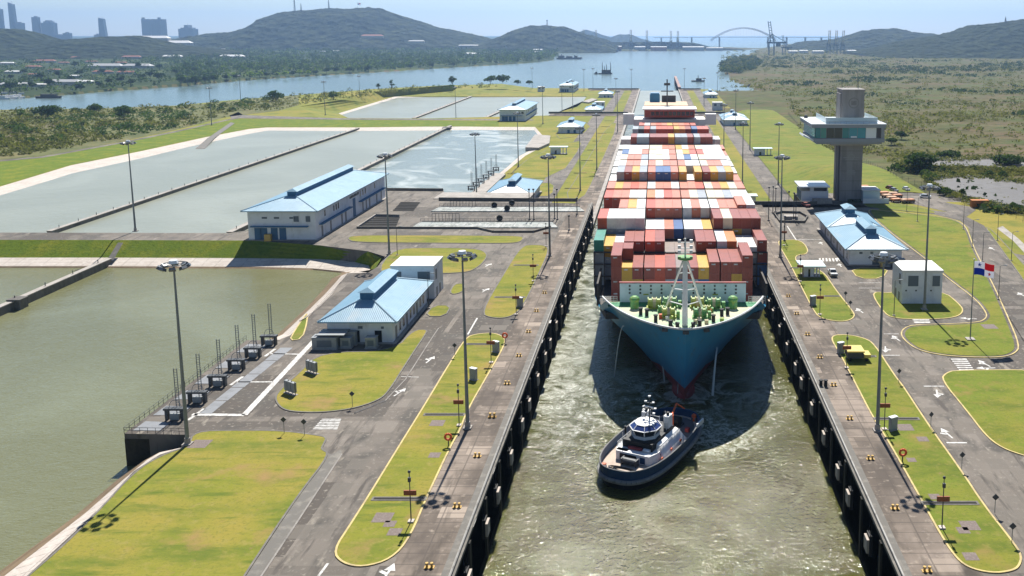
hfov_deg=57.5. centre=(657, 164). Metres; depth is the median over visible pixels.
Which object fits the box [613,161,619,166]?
shipping container
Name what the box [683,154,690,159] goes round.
shipping container
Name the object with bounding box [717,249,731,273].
shipping container
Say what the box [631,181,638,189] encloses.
shipping container
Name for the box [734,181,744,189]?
shipping container
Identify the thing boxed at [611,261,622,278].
shipping container
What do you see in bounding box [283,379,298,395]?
equipment rack
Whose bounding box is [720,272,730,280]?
shipping container
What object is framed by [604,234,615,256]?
shipping container
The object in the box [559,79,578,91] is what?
operations house
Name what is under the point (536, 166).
lawn
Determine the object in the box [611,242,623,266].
shipping container
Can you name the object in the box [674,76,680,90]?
approach wall
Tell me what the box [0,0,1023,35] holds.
sky
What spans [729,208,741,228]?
shipping container
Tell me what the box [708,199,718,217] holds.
shipping container
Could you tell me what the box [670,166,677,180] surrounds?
shipping container
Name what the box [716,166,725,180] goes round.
shipping container
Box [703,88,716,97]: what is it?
control house
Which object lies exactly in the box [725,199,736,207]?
shipping container
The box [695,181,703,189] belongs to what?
shipping container
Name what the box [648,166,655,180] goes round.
shipping container
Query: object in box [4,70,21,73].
village house
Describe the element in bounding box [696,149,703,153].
shipping container
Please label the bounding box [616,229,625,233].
shipping container
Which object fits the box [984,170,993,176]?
bush
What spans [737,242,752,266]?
shipping container
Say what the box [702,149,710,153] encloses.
shipping container
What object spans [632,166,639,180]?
shipping container
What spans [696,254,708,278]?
shipping container
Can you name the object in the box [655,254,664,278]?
shipping container
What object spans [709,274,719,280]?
shipping container
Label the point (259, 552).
kerb
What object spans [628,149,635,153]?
shipping container
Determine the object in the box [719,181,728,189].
shipping container
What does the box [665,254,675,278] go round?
shipping container
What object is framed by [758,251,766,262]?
shipping container
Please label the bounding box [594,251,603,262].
shipping container
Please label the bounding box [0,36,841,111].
sea
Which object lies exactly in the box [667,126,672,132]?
shipping container
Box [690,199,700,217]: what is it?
shipping container
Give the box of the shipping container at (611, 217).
[607,208,617,228]
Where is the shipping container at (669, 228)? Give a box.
[664,219,673,238]
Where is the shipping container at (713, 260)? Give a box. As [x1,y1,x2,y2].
[706,249,719,273]
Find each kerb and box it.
[27,430,327,575]
[260,454,341,575]
[275,329,426,412]
[290,314,307,340]
[299,280,341,320]
[335,333,504,566]
[348,235,522,243]
[354,328,438,412]
[380,248,486,273]
[426,305,449,316]
[483,245,547,317]
[512,141,580,177]
[567,123,615,199]
[778,240,854,321]
[832,334,1021,573]
[852,268,887,278]
[862,201,934,212]
[869,209,1018,357]
[873,292,962,318]
[942,369,1023,455]
[986,227,1023,280]
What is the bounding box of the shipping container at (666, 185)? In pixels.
[663,181,670,191]
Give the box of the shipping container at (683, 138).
[680,133,686,143]
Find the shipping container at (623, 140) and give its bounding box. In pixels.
[621,136,627,144]
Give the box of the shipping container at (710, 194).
[705,190,715,200]
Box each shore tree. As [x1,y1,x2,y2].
[3,81,17,90]
[27,81,36,86]
[34,71,44,76]
[40,78,54,83]
[74,83,85,88]
[75,69,84,74]
[116,76,124,81]
[127,79,135,84]
[153,72,164,77]
[176,76,184,83]
[190,76,201,85]
[201,76,211,83]
[209,74,218,82]
[247,71,254,78]
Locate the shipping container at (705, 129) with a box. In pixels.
[702,126,708,132]
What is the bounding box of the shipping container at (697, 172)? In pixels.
[693,166,701,180]
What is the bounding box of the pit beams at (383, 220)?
[366,216,399,224]
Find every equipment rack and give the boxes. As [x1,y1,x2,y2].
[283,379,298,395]
[305,359,318,374]
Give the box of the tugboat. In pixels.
[597,395,703,489]
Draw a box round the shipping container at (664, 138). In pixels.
[662,133,667,143]
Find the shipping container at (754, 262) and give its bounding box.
[753,258,756,268]
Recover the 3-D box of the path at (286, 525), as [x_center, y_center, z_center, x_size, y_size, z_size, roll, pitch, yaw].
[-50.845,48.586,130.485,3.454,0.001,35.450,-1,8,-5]
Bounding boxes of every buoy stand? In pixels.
[444,433,451,445]
[899,448,906,461]
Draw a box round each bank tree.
[30,105,62,116]
[86,103,102,111]
[113,105,135,116]
[267,90,284,99]
[328,91,340,98]
[448,76,456,83]
[483,75,495,82]
[496,74,510,81]
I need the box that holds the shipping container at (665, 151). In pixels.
[662,149,668,155]
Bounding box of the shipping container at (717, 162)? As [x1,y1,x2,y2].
[713,160,722,165]
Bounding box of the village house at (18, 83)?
[0,82,29,86]
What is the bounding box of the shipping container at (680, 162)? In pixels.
[677,160,685,165]
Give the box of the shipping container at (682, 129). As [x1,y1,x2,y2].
[679,126,684,132]
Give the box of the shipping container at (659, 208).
[655,199,663,217]
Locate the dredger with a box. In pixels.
[599,63,611,73]
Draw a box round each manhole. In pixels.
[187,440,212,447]
[371,512,394,521]
[383,521,396,526]
[387,528,402,534]
[428,452,441,457]
[429,420,445,425]
[898,424,914,430]
[906,458,916,461]
[916,437,928,440]
[928,494,939,498]
[956,527,970,532]
[958,521,980,529]
[961,552,979,559]
[980,324,998,328]
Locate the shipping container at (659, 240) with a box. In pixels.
[655,230,664,251]
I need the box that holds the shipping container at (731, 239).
[723,230,736,248]
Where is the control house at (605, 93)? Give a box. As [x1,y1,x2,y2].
[598,88,613,97]
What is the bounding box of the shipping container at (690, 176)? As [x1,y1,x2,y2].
[687,173,693,180]
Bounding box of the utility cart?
[844,345,870,360]
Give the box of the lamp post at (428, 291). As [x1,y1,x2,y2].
[427,273,434,308]
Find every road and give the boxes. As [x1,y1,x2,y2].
[537,116,604,202]
[575,116,623,211]
[603,91,623,111]
[623,89,638,112]
[679,89,696,111]
[694,89,715,111]
[695,116,714,135]
[716,116,793,200]
[929,210,1023,352]
[997,226,1023,251]
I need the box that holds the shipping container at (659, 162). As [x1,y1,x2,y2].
[656,160,662,165]
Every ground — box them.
[0,36,1023,206]
[0,85,616,202]
[335,84,631,112]
[687,89,729,111]
[704,116,770,200]
[878,202,1023,254]
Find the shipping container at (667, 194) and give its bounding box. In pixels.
[664,190,671,198]
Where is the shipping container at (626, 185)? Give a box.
[623,181,631,189]
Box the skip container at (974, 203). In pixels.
[970,199,988,207]
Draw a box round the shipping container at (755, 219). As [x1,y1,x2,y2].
[747,208,760,228]
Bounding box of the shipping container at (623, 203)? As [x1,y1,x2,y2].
[619,199,628,207]
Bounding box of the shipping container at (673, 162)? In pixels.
[670,160,676,165]
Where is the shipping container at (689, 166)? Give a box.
[684,160,692,172]
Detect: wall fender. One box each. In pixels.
[463,554,472,575]
[482,503,489,539]
[493,473,500,506]
[507,438,513,467]
[518,406,524,434]
[525,386,530,413]
[534,363,539,387]
[542,344,546,364]
[547,331,551,350]
[553,313,557,332]
[559,299,562,316]
[563,287,566,305]
[567,275,570,291]
[572,264,574,279]
[574,256,577,271]
[578,245,580,260]
[768,293,771,309]
[772,303,775,319]
[778,317,782,336]
[785,332,789,354]
[794,354,798,375]
[799,369,804,391]
[810,390,815,417]
[821,419,827,447]
[835,453,842,482]
[845,476,853,508]
[864,519,872,555]
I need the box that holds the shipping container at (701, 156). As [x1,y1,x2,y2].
[697,154,705,159]
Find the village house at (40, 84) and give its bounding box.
[34,83,46,86]
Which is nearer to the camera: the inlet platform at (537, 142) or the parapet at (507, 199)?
the parapet at (507, 199)
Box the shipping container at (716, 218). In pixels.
[711,208,722,228]
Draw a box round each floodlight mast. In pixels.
[120,140,138,231]
[156,259,193,446]
[206,87,211,124]
[376,153,392,254]
[447,250,476,429]
[469,132,479,191]
[513,112,521,166]
[540,86,544,123]
[540,154,555,256]
[571,80,573,108]
[574,126,584,190]
[592,113,600,169]
[614,90,619,130]
[733,89,738,129]
[738,122,747,183]
[747,102,753,149]
[774,122,783,184]
[774,154,789,257]
[868,251,898,432]
[919,184,940,309]
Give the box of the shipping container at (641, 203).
[637,199,645,214]
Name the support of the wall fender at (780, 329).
attached to the lock wall at (887, 540)
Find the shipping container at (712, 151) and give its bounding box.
[709,149,716,153]
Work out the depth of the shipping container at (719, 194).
271.02 m
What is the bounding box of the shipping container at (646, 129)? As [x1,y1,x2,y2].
[644,126,649,135]
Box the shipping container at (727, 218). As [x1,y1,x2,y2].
[720,208,731,228]
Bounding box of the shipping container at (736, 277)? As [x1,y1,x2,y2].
[731,274,741,280]
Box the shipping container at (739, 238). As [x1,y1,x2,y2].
[735,235,744,243]
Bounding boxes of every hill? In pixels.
[0,29,250,59]
[165,7,490,50]
[464,25,618,52]
[580,30,651,41]
[612,42,742,49]
[786,28,938,50]
[839,19,1023,58]
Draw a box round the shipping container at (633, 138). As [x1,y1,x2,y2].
[631,133,636,143]
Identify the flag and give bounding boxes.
[974,261,993,277]
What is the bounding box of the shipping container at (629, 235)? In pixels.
[624,230,634,241]
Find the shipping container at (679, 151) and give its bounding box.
[676,149,682,157]
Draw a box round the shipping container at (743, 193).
[738,190,748,195]
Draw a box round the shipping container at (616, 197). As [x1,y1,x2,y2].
[612,190,621,206]
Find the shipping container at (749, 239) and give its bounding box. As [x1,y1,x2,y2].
[742,235,756,257]
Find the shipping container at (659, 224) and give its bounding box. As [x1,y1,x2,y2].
[655,219,663,229]
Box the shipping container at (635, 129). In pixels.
[632,126,638,133]
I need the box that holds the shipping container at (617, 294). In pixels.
[611,291,619,301]
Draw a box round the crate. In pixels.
[264,234,271,240]
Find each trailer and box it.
[890,198,900,202]
[905,198,915,202]
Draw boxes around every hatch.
[134,421,170,430]
[154,406,189,414]
[176,390,209,398]
[195,375,227,383]
[199,401,225,413]
[216,360,247,367]
[216,388,241,399]
[232,374,258,386]
[237,344,266,351]
[248,361,275,373]
[266,348,291,359]
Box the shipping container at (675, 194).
[672,190,680,198]
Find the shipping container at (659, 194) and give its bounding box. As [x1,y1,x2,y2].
[655,190,663,198]
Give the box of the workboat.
[691,78,704,81]
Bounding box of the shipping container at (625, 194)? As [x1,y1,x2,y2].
[621,190,629,198]
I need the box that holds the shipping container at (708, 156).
[704,154,712,159]
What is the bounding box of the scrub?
[0,82,496,155]
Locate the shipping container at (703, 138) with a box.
[699,133,706,143]
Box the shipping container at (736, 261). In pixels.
[728,249,741,273]
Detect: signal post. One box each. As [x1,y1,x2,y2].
[403,470,416,522]
[453,384,463,426]
[486,327,494,362]
[512,284,519,314]
[530,254,535,280]
[797,254,803,281]
[816,284,823,314]
[843,332,850,368]
[880,387,889,429]
[937,476,949,529]
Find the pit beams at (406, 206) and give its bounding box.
[393,202,419,209]
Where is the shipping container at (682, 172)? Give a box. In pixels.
[678,166,686,180]
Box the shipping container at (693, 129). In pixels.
[691,126,696,133]
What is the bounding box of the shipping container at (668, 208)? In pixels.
[664,199,672,217]
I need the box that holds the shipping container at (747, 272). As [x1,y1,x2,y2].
[742,267,752,278]
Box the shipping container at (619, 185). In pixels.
[615,181,623,189]
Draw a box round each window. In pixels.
[293,216,298,221]
[305,216,310,221]
[417,271,430,279]
[797,187,800,199]
[814,188,826,190]
[815,128,820,137]
[821,128,825,137]
[826,128,833,137]
[834,128,841,137]
[842,128,848,137]
[849,128,856,137]
[857,128,865,137]
[866,128,875,137]
[876,128,880,137]
[881,128,884,137]
[907,275,918,286]
[932,275,940,286]
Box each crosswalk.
[313,419,340,428]
[819,258,837,260]
[912,319,929,322]
[951,359,973,369]
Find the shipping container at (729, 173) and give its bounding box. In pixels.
[723,166,733,180]
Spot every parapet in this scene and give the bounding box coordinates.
[385,188,442,190]
[439,197,576,201]
[549,112,627,113]
[588,88,638,89]
[695,112,724,113]
[753,201,816,204]
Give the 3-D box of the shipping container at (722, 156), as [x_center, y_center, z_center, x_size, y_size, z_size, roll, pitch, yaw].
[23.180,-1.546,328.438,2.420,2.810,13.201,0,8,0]
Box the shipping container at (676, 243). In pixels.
[674,240,683,253]
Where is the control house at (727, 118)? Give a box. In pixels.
[719,109,748,125]
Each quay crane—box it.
[629,30,632,49]
[645,30,648,49]
[669,31,671,49]
[767,21,785,54]
[781,35,791,54]
[826,30,830,53]
[833,30,837,53]
[840,30,844,53]
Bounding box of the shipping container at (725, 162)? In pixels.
[720,160,729,165]
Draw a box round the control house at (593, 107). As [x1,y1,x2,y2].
[584,102,603,111]
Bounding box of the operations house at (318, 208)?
[240,164,388,240]
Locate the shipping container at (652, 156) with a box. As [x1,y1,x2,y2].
[649,154,655,159]
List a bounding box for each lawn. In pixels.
[0,119,498,185]
[30,431,325,575]
[277,330,425,411]
[292,316,305,339]
[337,333,503,564]
[349,235,521,242]
[382,248,485,272]
[428,306,448,315]
[451,284,461,293]
[485,245,546,316]
[513,141,580,177]
[539,183,553,195]
[556,124,589,137]
[568,123,615,198]
[734,110,923,199]
[779,240,852,320]
[833,335,1019,570]
[853,268,886,277]
[863,202,933,212]
[871,210,1013,355]
[874,292,961,318]
[944,370,1023,453]
[987,228,1023,278]
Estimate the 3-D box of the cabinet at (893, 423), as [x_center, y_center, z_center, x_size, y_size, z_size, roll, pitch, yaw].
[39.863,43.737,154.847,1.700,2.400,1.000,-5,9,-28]
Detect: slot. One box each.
[373,497,424,499]
[425,414,462,414]
[554,114,622,114]
[923,502,976,503]
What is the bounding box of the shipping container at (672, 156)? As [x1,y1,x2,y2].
[669,154,676,159]
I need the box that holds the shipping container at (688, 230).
[683,219,693,238]
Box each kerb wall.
[356,214,399,226]
[357,226,550,232]
[774,211,807,222]
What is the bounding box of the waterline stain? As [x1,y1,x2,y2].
[125,439,150,465]
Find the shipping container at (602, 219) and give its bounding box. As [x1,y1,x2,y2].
[597,208,608,228]
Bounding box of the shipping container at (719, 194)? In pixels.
[714,190,724,198]
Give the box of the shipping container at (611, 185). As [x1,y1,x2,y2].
[606,181,615,189]
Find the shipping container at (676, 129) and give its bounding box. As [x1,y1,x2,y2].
[673,126,679,135]
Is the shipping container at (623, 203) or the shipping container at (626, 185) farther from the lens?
the shipping container at (626, 185)
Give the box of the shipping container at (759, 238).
[752,229,766,250]
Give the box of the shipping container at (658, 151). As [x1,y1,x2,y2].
[656,149,661,153]
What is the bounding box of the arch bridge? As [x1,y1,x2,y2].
[653,27,839,47]
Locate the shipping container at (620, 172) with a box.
[617,166,624,180]
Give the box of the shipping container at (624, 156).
[620,154,627,159]
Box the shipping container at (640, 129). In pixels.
[638,126,643,132]
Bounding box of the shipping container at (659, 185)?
[655,181,662,189]
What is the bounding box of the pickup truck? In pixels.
[827,268,837,276]
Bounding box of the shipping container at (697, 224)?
[692,219,702,229]
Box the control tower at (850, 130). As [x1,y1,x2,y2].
[799,74,886,200]
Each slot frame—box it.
[371,497,426,500]
[423,413,464,415]
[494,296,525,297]
[513,264,538,265]
[824,295,839,296]
[873,417,919,419]
[920,501,979,505]
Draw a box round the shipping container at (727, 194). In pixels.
[722,190,732,198]
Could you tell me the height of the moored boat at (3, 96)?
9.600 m
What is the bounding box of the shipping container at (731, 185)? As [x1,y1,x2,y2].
[726,181,736,189]
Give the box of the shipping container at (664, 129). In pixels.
[662,126,666,132]
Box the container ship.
[593,79,767,399]
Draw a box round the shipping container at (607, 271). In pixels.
[605,268,610,279]
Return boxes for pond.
[930,174,1023,206]
[934,158,1023,166]
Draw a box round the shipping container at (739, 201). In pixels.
[733,196,745,207]
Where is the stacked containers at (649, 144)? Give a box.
[626,136,751,259]
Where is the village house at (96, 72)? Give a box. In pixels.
[92,70,113,73]
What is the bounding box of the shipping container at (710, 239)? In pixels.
[703,230,715,248]
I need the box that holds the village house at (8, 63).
[0,62,14,64]
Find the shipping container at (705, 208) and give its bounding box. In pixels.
[699,199,709,217]
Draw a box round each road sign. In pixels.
[992,494,998,512]
[1009,523,1015,542]
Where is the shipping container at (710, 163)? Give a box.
[706,160,714,165]
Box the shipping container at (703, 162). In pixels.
[699,160,707,166]
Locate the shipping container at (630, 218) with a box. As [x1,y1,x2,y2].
[626,208,635,228]
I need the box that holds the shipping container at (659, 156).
[656,154,662,159]
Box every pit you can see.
[362,216,398,225]
[393,203,418,210]
[777,214,803,220]
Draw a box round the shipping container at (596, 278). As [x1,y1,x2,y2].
[595,274,603,284]
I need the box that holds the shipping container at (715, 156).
[711,154,719,159]
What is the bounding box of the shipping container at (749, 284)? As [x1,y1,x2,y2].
[742,279,752,290]
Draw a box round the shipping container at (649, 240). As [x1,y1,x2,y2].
[645,230,654,251]
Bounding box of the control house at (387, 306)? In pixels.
[316,268,433,343]
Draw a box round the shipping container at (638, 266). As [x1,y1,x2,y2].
[632,254,643,278]
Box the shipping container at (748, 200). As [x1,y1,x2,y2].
[742,196,754,207]
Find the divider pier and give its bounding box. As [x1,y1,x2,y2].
[6,296,28,309]
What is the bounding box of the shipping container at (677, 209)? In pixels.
[672,199,681,217]
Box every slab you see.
[433,192,534,198]
[549,114,622,115]
[589,89,636,90]
[680,89,699,90]
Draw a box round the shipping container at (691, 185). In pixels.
[687,181,695,189]
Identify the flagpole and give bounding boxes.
[965,258,975,340]
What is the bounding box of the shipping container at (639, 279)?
[632,269,643,280]
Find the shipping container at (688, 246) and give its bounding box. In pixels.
[686,240,695,253]
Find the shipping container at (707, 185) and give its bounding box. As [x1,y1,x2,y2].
[703,181,712,189]
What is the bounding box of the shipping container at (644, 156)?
[641,154,647,159]
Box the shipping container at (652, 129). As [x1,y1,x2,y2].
[650,126,655,132]
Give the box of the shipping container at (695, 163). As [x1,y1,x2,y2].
[692,160,699,165]
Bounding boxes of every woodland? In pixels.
[0,46,558,92]
[717,48,1023,72]
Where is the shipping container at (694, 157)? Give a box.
[690,154,697,159]
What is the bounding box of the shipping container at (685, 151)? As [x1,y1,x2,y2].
[682,149,689,153]
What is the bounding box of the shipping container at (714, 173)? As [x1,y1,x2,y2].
[709,166,717,180]
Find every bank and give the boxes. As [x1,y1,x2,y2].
[0,126,534,194]
[0,240,380,269]
[0,258,369,271]
[0,266,344,273]
[0,452,159,575]
[5,448,178,575]
[269,272,348,339]
[277,272,366,339]
[300,88,456,117]
[339,97,404,114]
[501,128,541,173]
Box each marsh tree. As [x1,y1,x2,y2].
[885,138,897,143]
[894,131,909,139]
[903,152,939,168]
[936,149,962,157]
[992,154,1023,164]
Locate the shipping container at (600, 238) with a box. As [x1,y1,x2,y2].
[594,229,606,250]
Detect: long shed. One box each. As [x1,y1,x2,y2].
[34,59,56,62]
[50,79,83,84]
[87,63,121,67]
[122,55,141,57]
[122,64,154,67]
[146,36,170,39]
[169,41,192,44]
[220,55,244,57]
[361,34,383,37]
[408,40,424,43]
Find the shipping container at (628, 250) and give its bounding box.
[623,242,633,259]
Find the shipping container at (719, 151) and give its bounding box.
[715,149,723,153]
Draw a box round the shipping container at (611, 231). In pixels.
[607,229,615,233]
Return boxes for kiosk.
[549,146,567,153]
[748,194,757,200]
[753,147,772,155]
[796,260,825,276]
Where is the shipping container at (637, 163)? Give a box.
[633,160,640,165]
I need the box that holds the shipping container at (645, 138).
[643,133,648,143]
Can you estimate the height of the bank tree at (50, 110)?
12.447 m
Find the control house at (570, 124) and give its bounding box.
[556,117,585,132]
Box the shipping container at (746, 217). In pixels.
[738,208,750,228]
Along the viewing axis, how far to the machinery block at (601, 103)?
982.91 m
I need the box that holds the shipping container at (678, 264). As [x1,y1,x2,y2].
[675,254,683,278]
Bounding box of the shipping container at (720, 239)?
[714,230,726,249]
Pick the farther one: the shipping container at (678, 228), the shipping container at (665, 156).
the shipping container at (665, 156)
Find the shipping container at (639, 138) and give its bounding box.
[637,133,642,143]
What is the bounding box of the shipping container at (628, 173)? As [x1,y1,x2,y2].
[624,166,632,180]
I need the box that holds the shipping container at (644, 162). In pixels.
[640,160,647,173]
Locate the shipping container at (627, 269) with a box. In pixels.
[622,261,632,278]
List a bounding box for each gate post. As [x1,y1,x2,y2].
[532,189,534,219]
[553,193,555,218]
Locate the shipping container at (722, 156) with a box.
[718,154,726,159]
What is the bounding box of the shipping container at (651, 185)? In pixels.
[647,181,654,189]
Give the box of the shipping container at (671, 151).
[669,149,675,153]
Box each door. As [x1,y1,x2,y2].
[254,228,261,239]
[261,228,266,239]
[271,228,277,239]
[279,228,286,239]
[352,198,355,216]
[357,331,359,341]
[375,331,381,341]
[872,258,878,264]
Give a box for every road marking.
[188,409,204,419]
[192,413,244,415]
[242,340,311,414]
[317,563,328,575]
[385,564,394,575]
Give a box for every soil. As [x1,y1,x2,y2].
[0,95,298,159]
[1,122,57,138]
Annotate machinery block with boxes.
[390,256,442,298]
[538,86,544,91]
[595,101,604,109]
[712,102,722,109]
[892,260,943,303]
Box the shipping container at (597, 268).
[595,263,603,273]
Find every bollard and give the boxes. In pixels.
[424,562,434,568]
[452,502,461,507]
[473,452,481,457]
[488,412,496,417]
[866,455,874,459]
[890,504,899,509]
[921,566,932,572]
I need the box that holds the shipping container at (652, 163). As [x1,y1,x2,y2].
[648,160,655,165]
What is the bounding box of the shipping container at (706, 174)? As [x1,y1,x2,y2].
[701,166,710,180]
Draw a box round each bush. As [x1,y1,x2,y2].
[919,169,930,175]
[922,172,937,178]
[940,187,953,195]
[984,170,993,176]
[997,170,1009,176]
[1011,203,1022,208]
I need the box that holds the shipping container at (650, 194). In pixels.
[647,190,654,198]
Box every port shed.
[459,45,477,48]
[635,46,644,50]
[651,46,666,50]
[682,46,703,50]
[706,47,722,50]
[812,51,823,53]
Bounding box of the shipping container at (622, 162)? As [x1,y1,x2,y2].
[618,160,626,165]
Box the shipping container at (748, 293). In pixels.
[746,291,751,301]
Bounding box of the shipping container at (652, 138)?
[650,133,655,143]
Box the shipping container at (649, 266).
[644,254,654,278]
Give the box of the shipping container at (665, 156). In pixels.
[663,154,669,159]
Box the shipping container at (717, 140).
[713,136,719,144]
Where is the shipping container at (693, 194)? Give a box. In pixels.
[689,190,697,198]
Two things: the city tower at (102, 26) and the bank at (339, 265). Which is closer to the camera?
the bank at (339, 265)
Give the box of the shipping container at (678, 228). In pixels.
[673,219,682,238]
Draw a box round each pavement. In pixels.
[0,190,592,575]
[762,193,1023,575]
[880,192,974,216]
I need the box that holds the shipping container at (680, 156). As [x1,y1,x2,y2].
[677,154,683,159]
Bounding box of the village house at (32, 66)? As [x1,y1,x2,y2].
[25,65,41,67]
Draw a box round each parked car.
[801,202,810,206]
[889,187,898,191]
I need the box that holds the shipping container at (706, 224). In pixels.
[701,219,712,229]
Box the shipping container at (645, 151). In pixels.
[642,149,648,159]
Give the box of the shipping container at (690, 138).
[686,133,693,143]
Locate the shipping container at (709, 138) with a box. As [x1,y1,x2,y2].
[705,133,712,143]
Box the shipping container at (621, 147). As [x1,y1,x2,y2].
[618,145,623,150]
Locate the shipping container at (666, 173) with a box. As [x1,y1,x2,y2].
[663,166,670,180]
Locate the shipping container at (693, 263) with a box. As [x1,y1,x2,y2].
[686,254,697,278]
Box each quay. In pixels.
[388,204,587,575]
[755,204,982,575]
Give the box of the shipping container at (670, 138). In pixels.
[668,133,673,143]
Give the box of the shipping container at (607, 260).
[605,257,610,267]
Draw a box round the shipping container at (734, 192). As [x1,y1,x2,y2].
[730,190,740,195]
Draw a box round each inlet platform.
[472,173,505,191]
[525,134,549,150]
[582,98,596,103]
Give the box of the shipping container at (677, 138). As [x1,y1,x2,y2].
[675,133,680,143]
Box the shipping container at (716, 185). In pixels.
[711,181,720,189]
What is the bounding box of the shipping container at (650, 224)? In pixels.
[646,219,654,229]
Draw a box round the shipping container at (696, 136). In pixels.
[693,133,699,143]
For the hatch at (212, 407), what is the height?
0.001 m
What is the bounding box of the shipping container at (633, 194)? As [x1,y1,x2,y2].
[629,190,637,198]
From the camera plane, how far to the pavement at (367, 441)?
177.18 m
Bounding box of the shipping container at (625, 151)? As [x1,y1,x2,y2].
[622,149,628,153]
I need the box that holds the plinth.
[784,214,797,219]
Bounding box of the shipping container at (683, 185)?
[679,181,687,189]
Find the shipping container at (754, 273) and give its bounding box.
[753,269,755,280]
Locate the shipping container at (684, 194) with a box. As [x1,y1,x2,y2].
[680,190,689,204]
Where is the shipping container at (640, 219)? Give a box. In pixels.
[635,208,644,228]
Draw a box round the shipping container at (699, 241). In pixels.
[694,230,705,251]
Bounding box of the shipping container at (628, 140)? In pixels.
[627,136,630,144]
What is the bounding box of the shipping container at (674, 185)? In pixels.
[671,181,678,189]
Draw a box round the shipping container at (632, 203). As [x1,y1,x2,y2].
[628,199,636,207]
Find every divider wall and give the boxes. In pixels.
[0,258,112,315]
[47,128,359,232]
[226,125,451,232]
[412,96,471,117]
[485,111,499,116]
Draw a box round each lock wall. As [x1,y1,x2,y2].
[441,203,592,575]
[593,112,630,229]
[632,89,639,112]
[764,268,911,575]
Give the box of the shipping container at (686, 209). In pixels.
[682,199,691,217]
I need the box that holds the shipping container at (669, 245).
[665,240,674,253]
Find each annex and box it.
[794,181,832,203]
[861,186,888,202]
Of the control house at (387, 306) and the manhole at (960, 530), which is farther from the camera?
the control house at (387, 306)
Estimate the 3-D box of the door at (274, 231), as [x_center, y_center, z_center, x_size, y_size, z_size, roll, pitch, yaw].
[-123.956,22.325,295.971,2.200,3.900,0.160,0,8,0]
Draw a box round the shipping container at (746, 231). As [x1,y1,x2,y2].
[742,229,750,234]
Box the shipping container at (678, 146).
[675,145,681,151]
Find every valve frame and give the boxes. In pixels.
[163,368,183,420]
[186,353,207,403]
[207,339,227,386]
[226,325,245,369]
[243,314,261,357]
[259,303,277,345]
[467,178,474,190]
[477,164,484,182]
[487,158,493,174]
[492,154,498,170]
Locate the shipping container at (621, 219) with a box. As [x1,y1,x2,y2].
[616,208,626,228]
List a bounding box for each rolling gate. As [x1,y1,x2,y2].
[413,213,557,227]
[431,199,584,211]
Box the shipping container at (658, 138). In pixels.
[656,133,661,143]
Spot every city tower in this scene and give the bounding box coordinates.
[0,9,4,28]
[7,1,16,28]
[15,22,24,29]
[31,16,41,33]
[41,20,57,36]
[55,34,62,39]
[63,32,72,39]
[98,18,107,36]
[141,17,167,35]
[178,25,198,37]
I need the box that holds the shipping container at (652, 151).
[649,149,655,153]
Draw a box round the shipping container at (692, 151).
[689,149,695,153]
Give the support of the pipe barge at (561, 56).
on the sea
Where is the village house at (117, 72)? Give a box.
[116,71,135,73]
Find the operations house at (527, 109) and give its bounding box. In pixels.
[497,98,538,120]
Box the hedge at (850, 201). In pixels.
[847,199,860,202]
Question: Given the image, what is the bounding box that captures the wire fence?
[790,114,1022,220]
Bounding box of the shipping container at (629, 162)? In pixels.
[626,160,633,165]
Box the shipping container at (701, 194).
[697,190,706,198]
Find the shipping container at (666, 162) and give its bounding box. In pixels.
[663,160,669,165]
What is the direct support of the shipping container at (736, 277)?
on the shipping container
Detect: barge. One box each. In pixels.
[35,92,61,97]
[557,54,582,58]
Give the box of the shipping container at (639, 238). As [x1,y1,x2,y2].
[634,230,644,251]
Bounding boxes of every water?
[0,130,501,232]
[0,268,370,570]
[342,97,585,117]
[365,130,537,191]
[482,115,865,575]
[634,91,680,114]
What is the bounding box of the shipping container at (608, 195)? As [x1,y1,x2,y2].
[604,190,613,206]
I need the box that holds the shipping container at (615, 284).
[611,279,621,290]
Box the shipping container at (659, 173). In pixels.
[656,166,662,180]
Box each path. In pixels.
[0,119,231,160]
[109,243,122,259]
[196,138,213,148]
[208,122,233,137]
[230,112,532,119]
[246,450,341,575]
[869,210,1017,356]
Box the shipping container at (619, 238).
[615,234,624,241]
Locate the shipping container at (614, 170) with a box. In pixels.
[611,167,617,173]
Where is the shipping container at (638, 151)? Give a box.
[635,149,641,153]
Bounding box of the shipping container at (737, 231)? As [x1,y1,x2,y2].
[732,229,741,234]
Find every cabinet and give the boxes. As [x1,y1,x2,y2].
[311,334,339,349]
[339,335,353,348]
[340,330,357,345]
[364,335,379,348]
[468,367,478,380]
[491,340,500,352]
[516,297,523,307]
[810,295,815,305]
[836,341,844,353]
[884,259,891,266]
[887,415,898,431]
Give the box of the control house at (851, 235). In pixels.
[814,203,908,265]
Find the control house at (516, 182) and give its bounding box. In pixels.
[488,173,543,201]
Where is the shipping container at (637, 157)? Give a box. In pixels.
[634,154,641,159]
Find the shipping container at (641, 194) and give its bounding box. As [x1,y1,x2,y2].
[638,190,646,198]
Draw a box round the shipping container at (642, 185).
[639,181,646,196]
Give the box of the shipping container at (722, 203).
[716,199,727,207]
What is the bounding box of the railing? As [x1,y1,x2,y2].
[123,336,246,434]
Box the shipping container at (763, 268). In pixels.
[757,263,766,273]
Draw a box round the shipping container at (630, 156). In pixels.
[627,154,634,159]
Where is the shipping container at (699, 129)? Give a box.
[696,126,702,132]
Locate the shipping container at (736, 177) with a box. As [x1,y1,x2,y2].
[733,174,740,180]
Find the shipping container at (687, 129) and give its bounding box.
[685,126,690,132]
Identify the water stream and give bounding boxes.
[614,326,622,376]
[711,347,716,395]
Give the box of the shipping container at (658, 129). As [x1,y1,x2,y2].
[656,126,661,132]
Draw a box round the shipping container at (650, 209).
[646,199,654,217]
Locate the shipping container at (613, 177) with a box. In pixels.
[609,174,616,180]
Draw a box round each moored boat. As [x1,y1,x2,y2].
[0,93,10,98]
[7,93,18,98]
[13,92,25,97]
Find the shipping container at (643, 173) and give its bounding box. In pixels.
[640,166,646,180]

